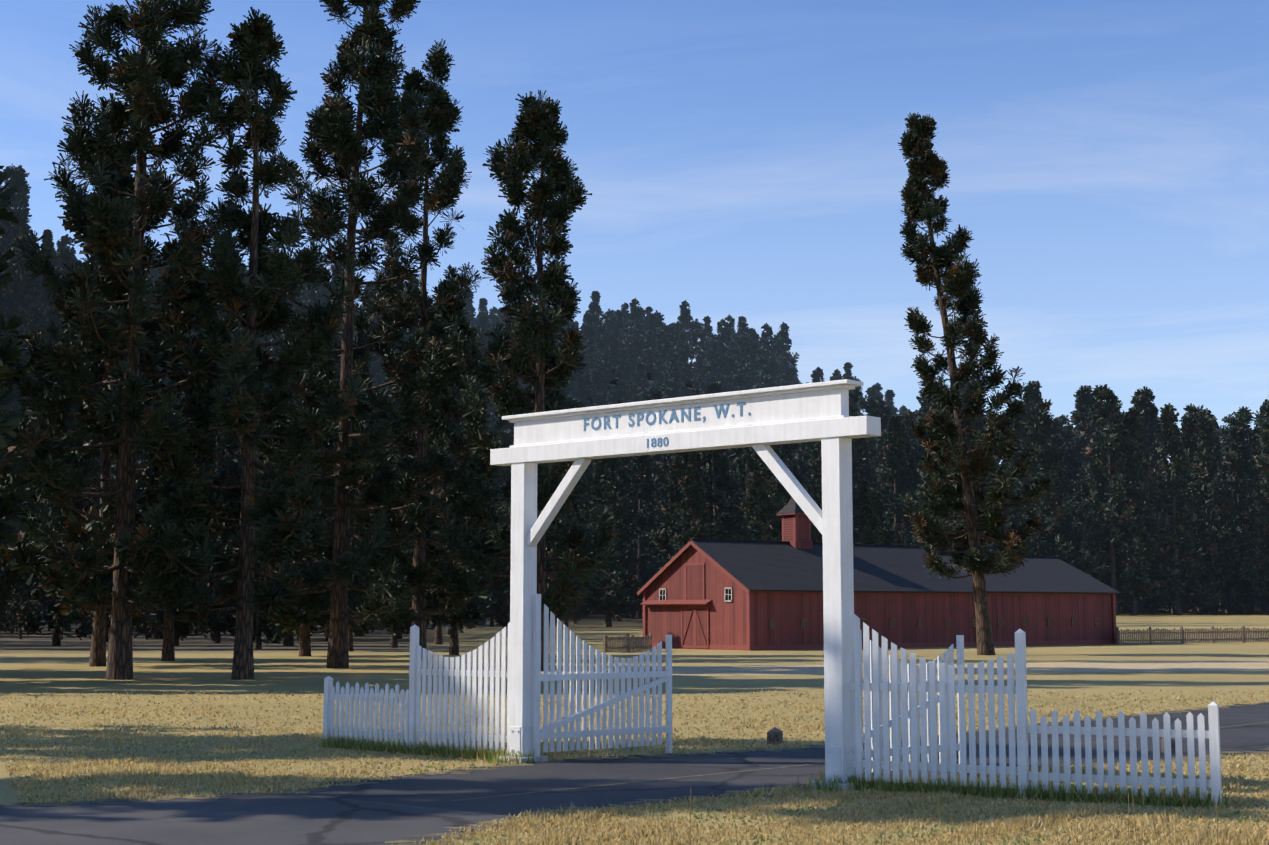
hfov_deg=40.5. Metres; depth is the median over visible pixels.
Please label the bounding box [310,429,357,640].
forest tree
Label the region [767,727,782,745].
marker stone
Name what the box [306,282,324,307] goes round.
forest tree
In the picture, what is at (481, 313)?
forest tree
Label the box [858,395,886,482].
forest tree
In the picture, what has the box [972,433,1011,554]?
forest tree
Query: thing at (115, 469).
forest tree
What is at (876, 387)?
forest tree
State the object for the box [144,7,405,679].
pine tree
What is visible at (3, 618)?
forest tree
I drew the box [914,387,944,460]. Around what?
forest tree
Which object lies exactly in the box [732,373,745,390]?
forest tree
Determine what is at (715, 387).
forest tree
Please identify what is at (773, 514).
forest tree
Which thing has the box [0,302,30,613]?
forest tree
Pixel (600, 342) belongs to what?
forest tree
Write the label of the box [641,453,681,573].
forest tree
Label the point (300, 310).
forest tree
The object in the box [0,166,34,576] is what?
forest tree
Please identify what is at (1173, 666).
dirt track path
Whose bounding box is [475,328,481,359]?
forest tree
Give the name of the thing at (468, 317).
forest tree
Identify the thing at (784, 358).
forest tree
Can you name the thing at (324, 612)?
forest tree
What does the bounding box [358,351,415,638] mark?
forest tree
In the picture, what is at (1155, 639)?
paddock fence
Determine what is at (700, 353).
forest tree
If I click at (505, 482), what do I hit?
forest tree
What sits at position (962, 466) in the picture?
lone pine tree
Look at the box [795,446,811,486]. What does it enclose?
forest tree
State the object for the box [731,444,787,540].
forest tree
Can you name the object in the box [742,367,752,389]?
forest tree
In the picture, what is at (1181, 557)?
forest tree
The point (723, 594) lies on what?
barn stable
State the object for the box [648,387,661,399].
forest tree
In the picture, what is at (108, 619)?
forest tree
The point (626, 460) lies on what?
forest tree
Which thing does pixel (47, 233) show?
forest tree
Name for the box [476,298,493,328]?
forest tree
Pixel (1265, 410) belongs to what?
forest tree
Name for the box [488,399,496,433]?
forest tree
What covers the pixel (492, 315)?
forest tree
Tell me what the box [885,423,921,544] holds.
forest tree
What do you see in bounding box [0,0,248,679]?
pine tree
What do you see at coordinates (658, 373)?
forest tree
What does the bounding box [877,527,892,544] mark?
forest tree
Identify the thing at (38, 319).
forest tree
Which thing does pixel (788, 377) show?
forest tree
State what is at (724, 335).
forest tree
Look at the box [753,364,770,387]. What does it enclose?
forest tree
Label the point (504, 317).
forest tree
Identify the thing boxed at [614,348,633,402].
forest tree
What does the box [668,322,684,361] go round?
forest tree
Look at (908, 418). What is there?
forest tree
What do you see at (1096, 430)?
forest tree
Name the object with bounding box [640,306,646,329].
forest tree
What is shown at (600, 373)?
forest tree
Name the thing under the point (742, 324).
forest tree
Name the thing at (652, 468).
forest tree
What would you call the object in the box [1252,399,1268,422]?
forest tree
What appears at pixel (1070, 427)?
forest tree
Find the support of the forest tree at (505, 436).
on the terrain ground at (38, 665)
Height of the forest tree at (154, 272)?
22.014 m
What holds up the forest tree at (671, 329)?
on the terrain ground at (38, 665)
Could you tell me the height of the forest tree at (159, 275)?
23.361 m
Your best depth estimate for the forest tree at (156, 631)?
125.28 m
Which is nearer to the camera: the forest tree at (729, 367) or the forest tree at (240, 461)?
the forest tree at (240, 461)
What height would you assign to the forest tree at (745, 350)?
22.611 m
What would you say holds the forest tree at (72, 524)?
on the terrain ground at (38, 665)
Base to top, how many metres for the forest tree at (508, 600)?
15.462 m
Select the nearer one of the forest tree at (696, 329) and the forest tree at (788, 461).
the forest tree at (788, 461)
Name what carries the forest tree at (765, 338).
on the terrain ground at (38, 665)
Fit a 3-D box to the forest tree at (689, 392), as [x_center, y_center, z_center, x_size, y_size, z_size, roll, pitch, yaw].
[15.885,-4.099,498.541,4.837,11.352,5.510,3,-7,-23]
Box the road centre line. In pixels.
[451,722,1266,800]
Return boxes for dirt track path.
[489,660,1268,675]
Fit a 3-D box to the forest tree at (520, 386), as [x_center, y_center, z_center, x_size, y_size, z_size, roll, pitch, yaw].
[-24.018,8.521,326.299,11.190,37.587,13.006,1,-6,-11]
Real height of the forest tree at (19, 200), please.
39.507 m
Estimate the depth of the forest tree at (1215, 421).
326.42 m
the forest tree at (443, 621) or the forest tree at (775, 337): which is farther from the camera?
the forest tree at (775, 337)
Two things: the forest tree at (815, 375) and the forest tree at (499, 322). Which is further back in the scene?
the forest tree at (815, 375)
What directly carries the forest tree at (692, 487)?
on the terrain ground at (38, 665)
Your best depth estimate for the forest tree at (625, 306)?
622.28 m
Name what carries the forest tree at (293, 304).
on the terrain ground at (38, 665)
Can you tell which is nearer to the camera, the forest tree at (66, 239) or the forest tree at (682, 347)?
the forest tree at (66, 239)
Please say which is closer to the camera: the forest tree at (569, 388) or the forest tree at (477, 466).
the forest tree at (477, 466)
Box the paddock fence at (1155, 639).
[1116,626,1268,644]
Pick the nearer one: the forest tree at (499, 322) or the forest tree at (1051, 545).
the forest tree at (1051, 545)
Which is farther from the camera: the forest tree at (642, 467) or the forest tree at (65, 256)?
the forest tree at (65, 256)
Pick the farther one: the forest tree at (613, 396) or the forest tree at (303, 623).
the forest tree at (613, 396)
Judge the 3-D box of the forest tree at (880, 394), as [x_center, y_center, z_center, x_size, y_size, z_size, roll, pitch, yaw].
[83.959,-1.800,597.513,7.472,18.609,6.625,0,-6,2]
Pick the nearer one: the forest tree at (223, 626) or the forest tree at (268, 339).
the forest tree at (223, 626)
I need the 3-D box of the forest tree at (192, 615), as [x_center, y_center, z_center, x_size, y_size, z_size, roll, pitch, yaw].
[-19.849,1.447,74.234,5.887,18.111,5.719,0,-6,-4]
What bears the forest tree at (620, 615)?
on the terrain ground at (38, 665)
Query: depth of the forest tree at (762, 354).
546.72 m
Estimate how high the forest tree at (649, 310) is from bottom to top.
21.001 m
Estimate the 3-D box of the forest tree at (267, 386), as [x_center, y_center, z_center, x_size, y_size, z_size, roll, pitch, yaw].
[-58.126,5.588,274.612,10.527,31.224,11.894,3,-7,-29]
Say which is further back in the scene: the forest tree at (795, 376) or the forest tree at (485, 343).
the forest tree at (795, 376)
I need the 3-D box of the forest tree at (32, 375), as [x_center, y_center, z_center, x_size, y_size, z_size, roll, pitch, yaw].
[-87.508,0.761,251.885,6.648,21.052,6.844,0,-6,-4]
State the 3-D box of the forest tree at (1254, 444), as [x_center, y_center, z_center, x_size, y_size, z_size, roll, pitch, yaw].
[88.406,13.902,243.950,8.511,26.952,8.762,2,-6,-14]
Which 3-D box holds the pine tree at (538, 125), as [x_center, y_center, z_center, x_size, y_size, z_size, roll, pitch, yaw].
[-3.921,-1.524,63.206,7.152,21.764,7.740,2,-6,-15]
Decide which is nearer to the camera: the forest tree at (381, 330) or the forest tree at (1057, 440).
the forest tree at (1057, 440)
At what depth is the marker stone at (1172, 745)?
25.78 m
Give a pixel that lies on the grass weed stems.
(975, 827)
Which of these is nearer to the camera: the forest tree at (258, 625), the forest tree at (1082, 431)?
the forest tree at (258, 625)
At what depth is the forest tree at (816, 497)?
188.54 m
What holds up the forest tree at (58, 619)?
on the terrain ground at (38, 665)
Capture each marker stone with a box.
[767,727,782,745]
[1161,737,1175,753]
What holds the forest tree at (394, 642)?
on the terrain ground at (38, 665)
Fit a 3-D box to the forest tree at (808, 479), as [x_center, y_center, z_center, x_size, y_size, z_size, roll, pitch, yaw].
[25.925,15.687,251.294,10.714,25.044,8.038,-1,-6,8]
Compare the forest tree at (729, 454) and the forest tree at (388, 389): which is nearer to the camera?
the forest tree at (729, 454)
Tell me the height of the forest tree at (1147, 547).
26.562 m
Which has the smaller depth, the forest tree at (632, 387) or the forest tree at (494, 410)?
the forest tree at (494, 410)
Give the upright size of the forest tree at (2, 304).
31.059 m
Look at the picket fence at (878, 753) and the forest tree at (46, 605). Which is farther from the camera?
the forest tree at (46, 605)
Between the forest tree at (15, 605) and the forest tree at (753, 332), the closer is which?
the forest tree at (15, 605)
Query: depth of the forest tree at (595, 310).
579.67 m
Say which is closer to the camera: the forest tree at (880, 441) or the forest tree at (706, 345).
the forest tree at (880, 441)
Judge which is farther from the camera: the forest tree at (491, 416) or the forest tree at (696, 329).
the forest tree at (696, 329)
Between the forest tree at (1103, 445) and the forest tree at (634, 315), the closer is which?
the forest tree at (1103, 445)
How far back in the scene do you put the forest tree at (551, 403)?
120.16 m
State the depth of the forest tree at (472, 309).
552.02 m
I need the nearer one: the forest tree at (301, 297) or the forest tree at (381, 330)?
the forest tree at (381, 330)
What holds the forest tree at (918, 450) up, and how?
on the terrain ground at (38, 665)
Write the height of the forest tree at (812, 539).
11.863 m
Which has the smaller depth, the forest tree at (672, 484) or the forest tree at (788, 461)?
the forest tree at (672, 484)
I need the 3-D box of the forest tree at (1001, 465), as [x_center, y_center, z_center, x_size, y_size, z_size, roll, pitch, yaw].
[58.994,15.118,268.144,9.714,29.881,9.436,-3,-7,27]
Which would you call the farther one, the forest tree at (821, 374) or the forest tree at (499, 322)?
the forest tree at (821, 374)
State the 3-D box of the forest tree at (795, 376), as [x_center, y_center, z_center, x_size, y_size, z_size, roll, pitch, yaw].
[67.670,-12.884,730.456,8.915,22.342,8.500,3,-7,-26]
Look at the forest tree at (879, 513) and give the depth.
184.89 m
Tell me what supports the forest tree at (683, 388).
on the terrain ground at (38, 665)
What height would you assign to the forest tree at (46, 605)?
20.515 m
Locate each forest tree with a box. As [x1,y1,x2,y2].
[0,139,174,666]
[0,164,46,325]
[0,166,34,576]
[0,186,16,226]
[0,221,10,248]
[0,288,20,412]
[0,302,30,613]
[0,381,31,632]
[0,558,14,632]
[1,230,56,402]
[2,518,41,638]
[5,261,24,325]
[8,411,51,627]
[12,301,52,413]
[15,390,97,645]
[19,361,47,399]
[36,404,90,630]
[39,229,59,301]
[44,286,70,348]
[46,247,74,318]
[49,411,101,632]
[54,234,78,270]
[84,477,117,649]
[86,514,137,641]
[91,459,138,536]
[96,450,117,486]
[97,255,241,660]
[132,460,185,638]
[136,444,145,473]
[147,248,160,284]
[155,242,171,280]
[156,569,200,645]
[157,356,168,385]
[159,365,241,640]
[189,274,206,339]
[198,510,238,642]
[202,303,221,339]
[211,430,262,588]
[212,307,365,655]
[231,326,327,645]
[253,463,287,648]
[256,369,273,461]
[259,305,276,358]
[268,330,284,386]
[285,298,294,320]
[293,283,309,307]
[294,301,307,321]
[295,279,308,301]
[301,285,307,300]
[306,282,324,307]
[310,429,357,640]
[315,526,369,633]
[320,279,332,304]
[321,418,380,650]
[329,332,341,355]
[331,260,344,286]
[331,357,340,379]
[337,290,343,338]
[352,359,378,635]
[353,331,381,386]
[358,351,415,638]
[359,285,379,313]
[363,312,380,379]
[370,443,436,647]
[372,359,387,385]
[374,374,388,394]
[379,307,397,373]
[384,378,391,399]
[396,318,506,654]
[399,416,450,641]
[405,281,418,340]
[417,384,492,644]
[434,533,481,634]
[464,290,475,325]
[465,312,477,347]
[466,571,488,628]
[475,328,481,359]
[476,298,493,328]
[476,311,486,321]
[477,314,491,356]
[479,337,490,362]
[479,505,507,626]
[480,460,504,618]
[482,388,495,434]
[485,320,504,358]
[488,306,497,322]
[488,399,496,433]
[488,523,509,636]
[490,412,513,480]
[493,371,521,437]
[494,429,513,613]
[496,308,502,317]
[496,340,609,605]
[496,466,557,524]
[501,306,511,323]
[507,526,553,605]
[509,383,594,624]
[552,505,591,629]
[556,320,577,330]
[558,321,567,336]
[560,377,575,399]
[562,393,600,573]
[568,511,588,623]
[572,351,590,407]
[575,400,593,601]
[578,457,661,626]
[579,312,596,384]
[579,312,597,351]
[587,357,617,405]
[588,291,606,337]
[589,324,614,386]
[599,308,615,353]
[600,550,634,620]
[604,387,618,404]
[608,309,623,368]
[613,455,659,618]
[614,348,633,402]
[617,456,649,575]
[620,302,630,327]
[621,378,636,402]
[623,491,648,616]
[627,298,642,336]
[632,399,657,562]
[637,389,649,401]
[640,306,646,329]
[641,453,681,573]
[642,451,712,570]
[643,316,658,365]
[644,306,652,325]
[644,329,670,396]
[647,381,658,400]
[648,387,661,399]
[649,310,664,365]
[651,322,675,365]
[656,450,734,571]
[658,451,710,568]
[662,352,684,397]
[662,377,678,398]
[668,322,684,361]
[668,324,674,363]
[670,300,697,349]
[675,332,693,383]
[678,385,686,396]
[685,449,751,539]
[686,389,693,395]
[688,319,706,367]
[688,354,703,394]
[693,351,703,382]
[699,364,717,394]
[700,316,714,350]
[700,340,711,372]
[703,347,727,389]
[706,381,730,460]
[714,448,741,539]
[715,319,730,366]
[718,447,781,540]
[719,450,748,529]
[722,340,740,376]
[723,348,741,391]
[724,314,736,362]
[728,331,758,387]
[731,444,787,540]
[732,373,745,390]
[735,320,756,370]
[736,316,746,333]
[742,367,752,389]
[748,328,756,343]
[751,333,760,382]
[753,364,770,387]
[753,372,771,388]
[754,323,779,375]
[755,346,773,376]
[765,375,773,386]
[769,443,805,530]
[770,496,786,538]
[772,333,784,385]
[775,322,798,383]
[776,350,792,383]
[783,366,795,385]
[790,366,798,384]
[795,442,814,471]
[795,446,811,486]
[803,441,821,537]
[804,455,819,488]
[809,492,822,542]
[810,370,820,382]
[810,441,821,486]
[811,525,816,541]
[815,367,824,381]
[832,369,841,379]
[841,362,860,412]
[849,388,882,506]
[849,398,875,487]
[850,412,876,536]
[852,442,861,534]
[852,470,861,543]
[853,478,885,543]
[854,376,863,414]
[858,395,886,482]
[865,387,876,412]
[865,402,891,466]
[867,489,894,544]
[870,430,900,543]
[871,414,916,544]
[872,384,880,391]
[875,391,884,401]
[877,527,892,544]
[884,389,899,414]
[884,410,894,430]
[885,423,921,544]
[899,405,906,414]
[901,409,917,460]
[910,401,968,553]
[910,469,922,492]
[910,505,921,544]
[912,438,926,494]
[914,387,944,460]
[959,376,994,474]
[960,380,997,488]
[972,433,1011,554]
[994,427,1027,502]
[1002,400,1048,555]
[1006,399,1075,563]
[1009,515,1016,527]
[1023,380,1045,508]
[1041,432,1093,563]
[1043,442,1093,560]
[1043,466,1091,572]
[1048,414,1073,450]
[1066,425,1074,446]
[1068,475,1101,575]
[1069,384,1149,614]
[1069,385,1097,478]
[1070,390,1103,458]
[1072,458,1095,550]
[1077,416,1135,613]
[1089,421,1120,612]
[1089,485,1138,612]
[1094,406,1170,614]
[1108,410,1156,571]
[1115,469,1156,613]
[1120,600,1145,612]
[1130,393,1168,458]
[1130,403,1219,614]
[1134,386,1170,612]
[1141,416,1177,612]
[1159,502,1182,612]
[1160,490,1193,610]
[1167,409,1235,613]
[1176,403,1236,612]
[1180,414,1255,613]
[1200,426,1254,612]
[1208,412,1259,612]
[1208,513,1250,612]
[1211,416,1221,428]
[1215,425,1258,612]
[1230,406,1253,612]
[1237,426,1268,612]
[1240,417,1268,595]
[1241,403,1268,567]
[1243,474,1268,603]
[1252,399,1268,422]
[1252,597,1260,612]
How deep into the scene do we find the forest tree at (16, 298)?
302.66 m
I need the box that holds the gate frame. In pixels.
[490,379,880,789]
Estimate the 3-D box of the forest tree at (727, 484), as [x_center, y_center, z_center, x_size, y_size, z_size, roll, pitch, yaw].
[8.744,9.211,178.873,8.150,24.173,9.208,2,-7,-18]
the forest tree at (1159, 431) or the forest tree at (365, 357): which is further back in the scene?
the forest tree at (365, 357)
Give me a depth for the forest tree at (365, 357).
390.43 m
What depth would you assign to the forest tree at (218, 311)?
307.06 m
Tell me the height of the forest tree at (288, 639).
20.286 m
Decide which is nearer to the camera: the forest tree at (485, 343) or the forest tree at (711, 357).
the forest tree at (485, 343)
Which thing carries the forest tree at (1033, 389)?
on the terrain ground at (38, 665)
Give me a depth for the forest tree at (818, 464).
233.86 m
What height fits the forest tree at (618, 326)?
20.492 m
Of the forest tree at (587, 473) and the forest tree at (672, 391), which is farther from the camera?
the forest tree at (672, 391)
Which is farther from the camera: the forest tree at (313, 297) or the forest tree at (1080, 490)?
the forest tree at (313, 297)
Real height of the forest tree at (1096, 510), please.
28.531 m
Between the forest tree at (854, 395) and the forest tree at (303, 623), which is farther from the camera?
the forest tree at (854, 395)
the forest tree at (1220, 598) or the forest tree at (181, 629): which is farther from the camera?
the forest tree at (1220, 598)
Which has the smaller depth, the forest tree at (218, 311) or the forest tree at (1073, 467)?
the forest tree at (1073, 467)
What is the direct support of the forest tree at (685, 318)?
on the terrain ground at (38, 665)
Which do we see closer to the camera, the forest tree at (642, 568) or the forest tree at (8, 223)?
the forest tree at (642, 568)
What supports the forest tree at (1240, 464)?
on the terrain ground at (38, 665)
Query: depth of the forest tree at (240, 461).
164.73 m
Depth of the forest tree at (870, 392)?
529.65 m
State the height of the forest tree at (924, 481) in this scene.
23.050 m
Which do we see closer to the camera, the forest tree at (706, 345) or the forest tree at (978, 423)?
the forest tree at (978, 423)
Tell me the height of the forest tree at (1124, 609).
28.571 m
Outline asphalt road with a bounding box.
[0,703,1268,844]
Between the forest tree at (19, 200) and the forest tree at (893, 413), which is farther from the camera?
the forest tree at (893, 413)
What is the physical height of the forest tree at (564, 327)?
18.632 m
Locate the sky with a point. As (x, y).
(1108, 160)
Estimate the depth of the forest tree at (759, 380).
503.95 m
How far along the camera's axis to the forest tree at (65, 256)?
307.98 m
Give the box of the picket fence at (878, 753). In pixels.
[323,594,1221,807]
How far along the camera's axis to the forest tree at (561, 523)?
127.46 m
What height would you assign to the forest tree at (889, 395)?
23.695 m
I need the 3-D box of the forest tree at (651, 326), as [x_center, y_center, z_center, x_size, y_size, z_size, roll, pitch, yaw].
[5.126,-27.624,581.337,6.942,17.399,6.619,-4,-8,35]
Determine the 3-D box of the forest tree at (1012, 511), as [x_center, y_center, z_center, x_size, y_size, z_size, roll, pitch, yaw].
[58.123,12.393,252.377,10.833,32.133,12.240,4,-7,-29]
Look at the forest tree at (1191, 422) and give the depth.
228.87 m
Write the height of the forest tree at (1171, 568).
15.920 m
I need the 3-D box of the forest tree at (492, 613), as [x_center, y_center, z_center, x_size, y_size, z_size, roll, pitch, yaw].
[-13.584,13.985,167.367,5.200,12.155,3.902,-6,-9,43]
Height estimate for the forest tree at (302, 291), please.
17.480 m
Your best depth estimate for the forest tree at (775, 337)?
608.58 m
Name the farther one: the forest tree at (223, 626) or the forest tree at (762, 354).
the forest tree at (762, 354)
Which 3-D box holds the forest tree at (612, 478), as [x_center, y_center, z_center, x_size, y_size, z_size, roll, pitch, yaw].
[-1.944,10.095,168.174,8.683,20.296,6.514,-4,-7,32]
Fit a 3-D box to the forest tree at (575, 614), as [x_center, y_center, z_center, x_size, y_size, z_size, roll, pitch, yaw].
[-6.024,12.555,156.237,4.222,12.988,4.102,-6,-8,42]
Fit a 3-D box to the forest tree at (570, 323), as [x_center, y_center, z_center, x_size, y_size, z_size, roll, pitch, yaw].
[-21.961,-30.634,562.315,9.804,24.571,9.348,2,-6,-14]
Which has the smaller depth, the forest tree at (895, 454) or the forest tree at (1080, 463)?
the forest tree at (895, 454)
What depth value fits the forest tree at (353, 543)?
91.17 m
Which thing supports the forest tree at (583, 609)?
on the terrain ground at (38, 665)
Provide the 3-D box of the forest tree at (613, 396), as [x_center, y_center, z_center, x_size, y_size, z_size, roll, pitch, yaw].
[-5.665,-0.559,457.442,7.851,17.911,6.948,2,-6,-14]
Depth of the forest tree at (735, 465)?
192.04 m
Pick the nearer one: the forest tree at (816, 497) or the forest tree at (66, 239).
the forest tree at (816, 497)
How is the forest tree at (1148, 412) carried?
on the terrain ground at (38, 665)
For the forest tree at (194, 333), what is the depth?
329.63 m
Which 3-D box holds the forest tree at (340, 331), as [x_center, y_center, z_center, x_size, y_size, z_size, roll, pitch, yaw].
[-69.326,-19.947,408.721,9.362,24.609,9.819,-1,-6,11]
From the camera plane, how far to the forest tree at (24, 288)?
277.78 m
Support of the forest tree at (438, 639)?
on the terrain ground at (38, 665)
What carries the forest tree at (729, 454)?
on the terrain ground at (38, 665)
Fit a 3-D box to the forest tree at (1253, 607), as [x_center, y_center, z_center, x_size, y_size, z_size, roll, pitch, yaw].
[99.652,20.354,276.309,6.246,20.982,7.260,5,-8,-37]
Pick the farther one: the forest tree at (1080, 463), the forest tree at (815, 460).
the forest tree at (1080, 463)
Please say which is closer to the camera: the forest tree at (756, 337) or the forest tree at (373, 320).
the forest tree at (373, 320)
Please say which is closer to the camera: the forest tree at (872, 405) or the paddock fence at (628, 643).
the paddock fence at (628, 643)
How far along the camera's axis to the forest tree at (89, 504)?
142.70 m
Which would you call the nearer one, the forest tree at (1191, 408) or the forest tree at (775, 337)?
the forest tree at (1191, 408)
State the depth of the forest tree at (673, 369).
499.39 m
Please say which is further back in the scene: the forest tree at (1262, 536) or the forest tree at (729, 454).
the forest tree at (1262, 536)
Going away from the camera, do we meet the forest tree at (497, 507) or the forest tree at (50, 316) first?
the forest tree at (497, 507)
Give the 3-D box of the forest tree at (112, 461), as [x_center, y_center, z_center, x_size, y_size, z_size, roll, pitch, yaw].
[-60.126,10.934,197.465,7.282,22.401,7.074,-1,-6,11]
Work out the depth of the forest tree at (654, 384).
473.06 m
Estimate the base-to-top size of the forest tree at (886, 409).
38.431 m
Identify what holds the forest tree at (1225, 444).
on the terrain ground at (38, 665)
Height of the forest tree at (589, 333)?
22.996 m
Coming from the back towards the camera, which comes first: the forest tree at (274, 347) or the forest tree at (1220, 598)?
the forest tree at (274, 347)
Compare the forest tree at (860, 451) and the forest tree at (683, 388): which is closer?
the forest tree at (860, 451)
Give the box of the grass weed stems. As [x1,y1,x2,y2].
[632,793,1226,844]
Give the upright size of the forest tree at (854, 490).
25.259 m
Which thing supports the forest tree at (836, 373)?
on the terrain ground at (38, 665)
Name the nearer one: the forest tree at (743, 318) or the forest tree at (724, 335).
the forest tree at (724, 335)
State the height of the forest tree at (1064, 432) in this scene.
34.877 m
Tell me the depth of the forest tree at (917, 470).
232.04 m
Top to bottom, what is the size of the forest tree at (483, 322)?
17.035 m
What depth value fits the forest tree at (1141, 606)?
296.07 m
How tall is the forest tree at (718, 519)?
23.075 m
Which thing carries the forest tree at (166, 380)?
on the terrain ground at (38, 665)
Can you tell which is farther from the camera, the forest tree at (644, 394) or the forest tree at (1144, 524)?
the forest tree at (644, 394)
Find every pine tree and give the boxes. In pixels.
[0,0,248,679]
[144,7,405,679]
[228,0,467,667]
[322,39,510,659]
[424,89,622,670]
[896,112,1061,654]
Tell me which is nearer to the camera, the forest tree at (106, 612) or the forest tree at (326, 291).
the forest tree at (106, 612)
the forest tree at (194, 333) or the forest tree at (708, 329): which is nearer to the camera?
the forest tree at (194, 333)
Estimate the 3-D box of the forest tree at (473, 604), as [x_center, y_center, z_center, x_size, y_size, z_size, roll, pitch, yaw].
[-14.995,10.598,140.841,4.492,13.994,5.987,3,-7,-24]
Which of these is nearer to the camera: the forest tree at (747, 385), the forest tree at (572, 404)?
the forest tree at (572, 404)
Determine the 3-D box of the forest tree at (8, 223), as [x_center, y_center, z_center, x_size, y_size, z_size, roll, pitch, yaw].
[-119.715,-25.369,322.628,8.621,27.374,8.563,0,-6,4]
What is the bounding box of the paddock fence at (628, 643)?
[603,633,651,652]
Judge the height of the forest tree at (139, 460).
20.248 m
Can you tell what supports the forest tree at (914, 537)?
on the terrain ground at (38, 665)
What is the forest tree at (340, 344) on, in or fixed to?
on the terrain ground at (38, 665)
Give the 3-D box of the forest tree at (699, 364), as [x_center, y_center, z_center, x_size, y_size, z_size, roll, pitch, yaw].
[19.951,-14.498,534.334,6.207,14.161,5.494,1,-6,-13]
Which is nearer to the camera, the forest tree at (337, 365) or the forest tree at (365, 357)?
the forest tree at (337, 365)
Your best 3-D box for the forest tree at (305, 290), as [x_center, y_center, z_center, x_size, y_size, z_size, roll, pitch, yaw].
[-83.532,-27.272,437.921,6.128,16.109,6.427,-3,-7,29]
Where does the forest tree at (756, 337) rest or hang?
on the terrain ground at (38, 665)
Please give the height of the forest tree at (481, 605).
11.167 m
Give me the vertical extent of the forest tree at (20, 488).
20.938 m
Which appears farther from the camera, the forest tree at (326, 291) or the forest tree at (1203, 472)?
the forest tree at (326, 291)
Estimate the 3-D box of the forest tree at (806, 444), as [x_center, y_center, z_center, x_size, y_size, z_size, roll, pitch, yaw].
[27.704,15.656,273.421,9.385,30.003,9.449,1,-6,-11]
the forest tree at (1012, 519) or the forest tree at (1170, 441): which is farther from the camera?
the forest tree at (1012, 519)
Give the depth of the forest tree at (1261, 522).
217.70 m
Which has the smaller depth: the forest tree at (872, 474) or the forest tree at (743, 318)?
the forest tree at (872, 474)
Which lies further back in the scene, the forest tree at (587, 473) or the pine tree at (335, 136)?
the forest tree at (587, 473)
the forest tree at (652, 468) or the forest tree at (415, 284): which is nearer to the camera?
the forest tree at (652, 468)
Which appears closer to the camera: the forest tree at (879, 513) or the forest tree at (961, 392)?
the forest tree at (879, 513)
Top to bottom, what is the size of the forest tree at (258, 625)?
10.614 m
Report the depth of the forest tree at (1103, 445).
216.19 m
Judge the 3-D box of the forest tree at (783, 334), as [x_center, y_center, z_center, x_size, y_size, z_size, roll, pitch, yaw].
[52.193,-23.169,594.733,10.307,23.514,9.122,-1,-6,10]
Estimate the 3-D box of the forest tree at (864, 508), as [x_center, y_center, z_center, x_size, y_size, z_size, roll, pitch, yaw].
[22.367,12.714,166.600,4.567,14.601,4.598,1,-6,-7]
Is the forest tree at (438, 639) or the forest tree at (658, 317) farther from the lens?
the forest tree at (658, 317)
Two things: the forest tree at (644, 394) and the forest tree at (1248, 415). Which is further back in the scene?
the forest tree at (644, 394)
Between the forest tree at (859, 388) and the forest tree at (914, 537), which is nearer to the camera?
the forest tree at (914, 537)
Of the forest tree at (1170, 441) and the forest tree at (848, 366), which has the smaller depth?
the forest tree at (1170, 441)
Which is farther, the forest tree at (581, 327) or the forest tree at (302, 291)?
the forest tree at (581, 327)
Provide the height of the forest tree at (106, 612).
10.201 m
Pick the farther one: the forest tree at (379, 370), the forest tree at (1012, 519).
the forest tree at (379, 370)
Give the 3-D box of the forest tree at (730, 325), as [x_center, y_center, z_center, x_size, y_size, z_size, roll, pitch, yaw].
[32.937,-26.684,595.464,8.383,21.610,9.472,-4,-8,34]
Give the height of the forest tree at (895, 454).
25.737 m
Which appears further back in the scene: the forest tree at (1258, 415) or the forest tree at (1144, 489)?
the forest tree at (1258, 415)
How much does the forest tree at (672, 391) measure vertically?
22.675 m
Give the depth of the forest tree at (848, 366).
586.94 m
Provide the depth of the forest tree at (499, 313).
611.01 m
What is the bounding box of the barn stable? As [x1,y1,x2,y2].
[637,497,1119,650]
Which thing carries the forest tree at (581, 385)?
on the terrain ground at (38, 665)
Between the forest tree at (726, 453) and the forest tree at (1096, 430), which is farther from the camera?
the forest tree at (1096, 430)
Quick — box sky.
[0,0,1268,463]
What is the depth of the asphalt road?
19.48 m
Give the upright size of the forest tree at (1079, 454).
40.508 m
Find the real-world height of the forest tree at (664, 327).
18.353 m
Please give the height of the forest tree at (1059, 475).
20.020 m
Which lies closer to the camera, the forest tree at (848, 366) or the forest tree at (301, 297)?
the forest tree at (301, 297)
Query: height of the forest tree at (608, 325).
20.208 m
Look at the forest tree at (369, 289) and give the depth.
475.16 m
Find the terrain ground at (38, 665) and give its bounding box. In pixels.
[0,341,1268,844]

